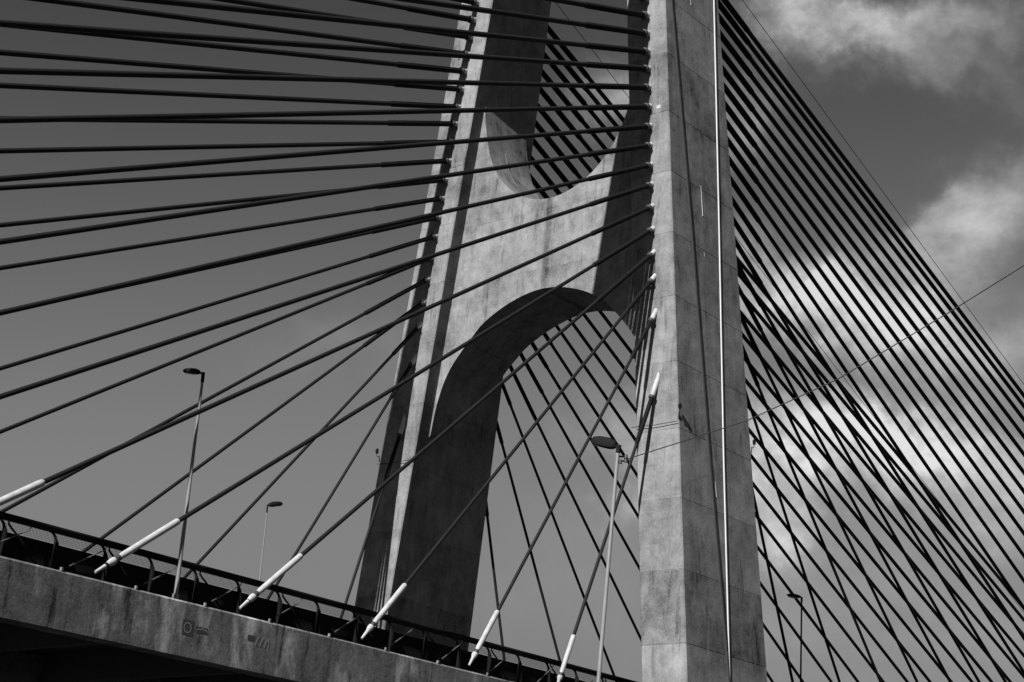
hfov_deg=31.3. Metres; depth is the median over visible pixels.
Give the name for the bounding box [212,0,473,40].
stay cable
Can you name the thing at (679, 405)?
leg fixture
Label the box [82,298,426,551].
stay cable
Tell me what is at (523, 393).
stay cable
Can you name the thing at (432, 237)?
stay cable
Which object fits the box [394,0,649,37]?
stay cable
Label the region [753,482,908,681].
stay cable
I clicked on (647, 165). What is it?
stay cable
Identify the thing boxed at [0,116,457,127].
stay cable
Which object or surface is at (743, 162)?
stay cable
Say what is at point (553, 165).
stay cable
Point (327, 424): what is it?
stay cable
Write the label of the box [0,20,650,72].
stay cable
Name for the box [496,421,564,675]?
stay cable
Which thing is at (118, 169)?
stay cable
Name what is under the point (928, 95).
sky
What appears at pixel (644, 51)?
stay cable
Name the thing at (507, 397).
stay cable
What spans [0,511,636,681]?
guard railing
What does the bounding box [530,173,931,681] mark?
stay cable
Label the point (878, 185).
earth wire
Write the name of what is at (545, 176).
stay cable
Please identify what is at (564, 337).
stay cable
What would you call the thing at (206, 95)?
stay cable
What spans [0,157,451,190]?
stay cable
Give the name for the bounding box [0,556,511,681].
bridge deck
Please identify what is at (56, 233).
stay cable
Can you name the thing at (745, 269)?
stay cable
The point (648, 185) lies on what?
stay cable
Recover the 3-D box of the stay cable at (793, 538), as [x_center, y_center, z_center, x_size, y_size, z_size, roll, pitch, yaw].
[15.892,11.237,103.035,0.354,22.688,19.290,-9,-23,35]
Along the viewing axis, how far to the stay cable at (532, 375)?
114.11 m
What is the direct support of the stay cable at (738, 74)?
attached to the bridge pylon
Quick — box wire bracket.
[619,454,627,463]
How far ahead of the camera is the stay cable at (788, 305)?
112.97 m
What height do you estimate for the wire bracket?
0.196 m
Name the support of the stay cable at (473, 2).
attached to the bridge pylon
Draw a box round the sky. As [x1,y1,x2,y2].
[0,0,1023,681]
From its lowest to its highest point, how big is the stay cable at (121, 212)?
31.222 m
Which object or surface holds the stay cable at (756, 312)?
attached to the bridge pylon
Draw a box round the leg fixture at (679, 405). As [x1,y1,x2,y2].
[678,403,681,418]
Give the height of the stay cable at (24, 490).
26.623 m
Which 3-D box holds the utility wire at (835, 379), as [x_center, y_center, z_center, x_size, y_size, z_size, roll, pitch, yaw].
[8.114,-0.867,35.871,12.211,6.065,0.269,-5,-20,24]
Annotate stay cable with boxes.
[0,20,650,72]
[0,49,464,92]
[0,67,651,90]
[0,82,460,108]
[0,103,651,123]
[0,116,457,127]
[0,123,652,181]
[0,138,454,153]
[0,142,652,244]
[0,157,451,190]
[0,162,653,315]
[0,178,447,227]
[0,181,653,399]
[0,195,444,269]
[0,203,654,505]
[0,233,437,370]
[0,257,434,433]
[0,276,430,511]
[5,27,467,74]
[27,0,470,53]
[80,215,441,297]
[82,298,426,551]
[94,226,654,572]
[122,0,650,55]
[184,321,422,577]
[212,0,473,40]
[239,249,655,608]
[266,354,416,598]
[339,414,405,617]
[348,0,476,23]
[361,273,655,638]
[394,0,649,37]
[450,0,479,5]
[468,308,656,665]
[485,501,505,660]
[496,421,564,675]
[502,384,614,675]
[509,365,640,640]
[520,353,639,570]
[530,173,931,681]
[531,156,952,681]
[531,342,638,519]
[533,138,973,681]
[535,120,992,681]
[538,103,1011,681]
[540,87,1023,678]
[542,70,1023,657]
[543,0,649,18]
[543,333,773,681]
[544,52,1023,634]
[546,38,1023,621]
[547,25,1021,607]
[556,325,803,681]
[557,372,659,681]
[568,319,832,681]
[583,313,859,681]
[598,311,884,681]
[718,0,1023,408]
[719,13,1023,421]
[720,30,1023,438]
[721,0,1023,397]
[721,47,1023,456]
[722,64,1023,474]
[724,82,1023,493]
[725,100,1023,514]
[726,118,1023,535]
[728,137,1023,557]
[729,155,1023,582]
[731,176,1023,609]
[732,196,1023,640]
[733,215,1023,674]
[735,237,1006,681]
[737,260,980,681]
[738,283,951,681]
[740,311,918,681]
[743,345,881,681]
[746,390,840,681]
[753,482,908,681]
[753,488,793,681]
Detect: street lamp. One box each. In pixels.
[172,368,204,599]
[258,501,282,596]
[591,436,620,681]
[787,594,802,681]
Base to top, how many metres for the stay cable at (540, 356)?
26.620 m
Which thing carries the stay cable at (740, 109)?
attached to the bridge pylon
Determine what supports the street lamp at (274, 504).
on the road
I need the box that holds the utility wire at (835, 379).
[628,265,1023,458]
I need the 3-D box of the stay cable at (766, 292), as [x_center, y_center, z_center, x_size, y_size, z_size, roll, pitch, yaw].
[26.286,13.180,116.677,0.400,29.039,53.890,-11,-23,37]
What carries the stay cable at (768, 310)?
attached to the bridge pylon
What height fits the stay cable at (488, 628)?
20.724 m
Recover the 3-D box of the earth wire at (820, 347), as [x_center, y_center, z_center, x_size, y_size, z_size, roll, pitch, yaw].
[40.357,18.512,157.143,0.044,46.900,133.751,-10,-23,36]
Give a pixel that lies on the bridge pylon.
(701, 610)
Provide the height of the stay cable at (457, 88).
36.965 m
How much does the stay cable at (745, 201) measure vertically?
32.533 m
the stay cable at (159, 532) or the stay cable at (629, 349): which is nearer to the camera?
the stay cable at (159, 532)
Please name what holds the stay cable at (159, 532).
attached to the bridge pylon
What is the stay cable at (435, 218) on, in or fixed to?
attached to the bridge pylon
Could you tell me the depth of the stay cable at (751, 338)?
106.78 m
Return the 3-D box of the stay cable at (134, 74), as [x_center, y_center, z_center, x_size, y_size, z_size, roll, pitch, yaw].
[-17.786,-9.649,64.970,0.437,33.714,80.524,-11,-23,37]
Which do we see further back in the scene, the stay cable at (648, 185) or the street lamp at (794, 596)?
the street lamp at (794, 596)
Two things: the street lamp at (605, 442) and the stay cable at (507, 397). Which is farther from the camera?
the stay cable at (507, 397)
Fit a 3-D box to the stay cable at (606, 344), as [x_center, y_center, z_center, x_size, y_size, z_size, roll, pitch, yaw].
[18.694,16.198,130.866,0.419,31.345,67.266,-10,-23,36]
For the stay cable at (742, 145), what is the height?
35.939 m
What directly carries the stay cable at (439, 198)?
attached to the bridge pylon
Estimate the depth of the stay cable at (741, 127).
116.33 m
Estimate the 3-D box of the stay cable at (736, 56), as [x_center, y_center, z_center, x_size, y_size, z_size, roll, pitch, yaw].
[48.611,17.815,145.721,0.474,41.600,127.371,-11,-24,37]
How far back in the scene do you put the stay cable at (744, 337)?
139.72 m
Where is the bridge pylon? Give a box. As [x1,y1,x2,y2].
[353,0,766,681]
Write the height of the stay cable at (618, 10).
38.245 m
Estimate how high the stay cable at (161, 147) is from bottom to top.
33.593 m
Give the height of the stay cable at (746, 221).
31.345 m
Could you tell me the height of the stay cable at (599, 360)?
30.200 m
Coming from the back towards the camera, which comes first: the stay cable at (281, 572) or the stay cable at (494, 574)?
the stay cable at (494, 574)
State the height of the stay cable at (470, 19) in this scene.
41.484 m
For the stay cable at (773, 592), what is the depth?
100.43 m
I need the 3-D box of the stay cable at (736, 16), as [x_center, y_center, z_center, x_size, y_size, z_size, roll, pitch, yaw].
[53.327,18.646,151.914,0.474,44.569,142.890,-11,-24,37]
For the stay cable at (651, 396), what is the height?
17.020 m
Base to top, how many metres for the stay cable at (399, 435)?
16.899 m
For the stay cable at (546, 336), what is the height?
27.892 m
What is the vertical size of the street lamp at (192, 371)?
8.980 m
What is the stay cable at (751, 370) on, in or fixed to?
attached to the bridge pylon
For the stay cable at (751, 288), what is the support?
attached to the bridge pylon
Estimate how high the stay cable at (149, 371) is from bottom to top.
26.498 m
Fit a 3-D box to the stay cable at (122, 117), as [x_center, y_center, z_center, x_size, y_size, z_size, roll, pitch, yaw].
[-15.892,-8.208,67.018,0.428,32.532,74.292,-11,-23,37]
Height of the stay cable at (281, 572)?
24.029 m
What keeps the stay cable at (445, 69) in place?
attached to the bridge pylon
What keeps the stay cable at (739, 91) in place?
attached to the bridge pylon
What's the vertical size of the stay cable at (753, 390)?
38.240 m
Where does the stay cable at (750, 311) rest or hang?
attached to the bridge pylon
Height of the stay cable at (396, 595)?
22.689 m
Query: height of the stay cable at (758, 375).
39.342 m
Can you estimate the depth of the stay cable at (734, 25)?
119.39 m
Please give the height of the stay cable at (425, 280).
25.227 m
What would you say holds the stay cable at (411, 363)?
attached to the bridge pylon
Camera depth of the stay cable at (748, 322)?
139.87 m
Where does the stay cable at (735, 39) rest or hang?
attached to the bridge pylon
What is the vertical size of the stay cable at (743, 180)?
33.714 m
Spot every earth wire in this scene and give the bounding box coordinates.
[556,3,1023,611]
[742,0,1023,383]
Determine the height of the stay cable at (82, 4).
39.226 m

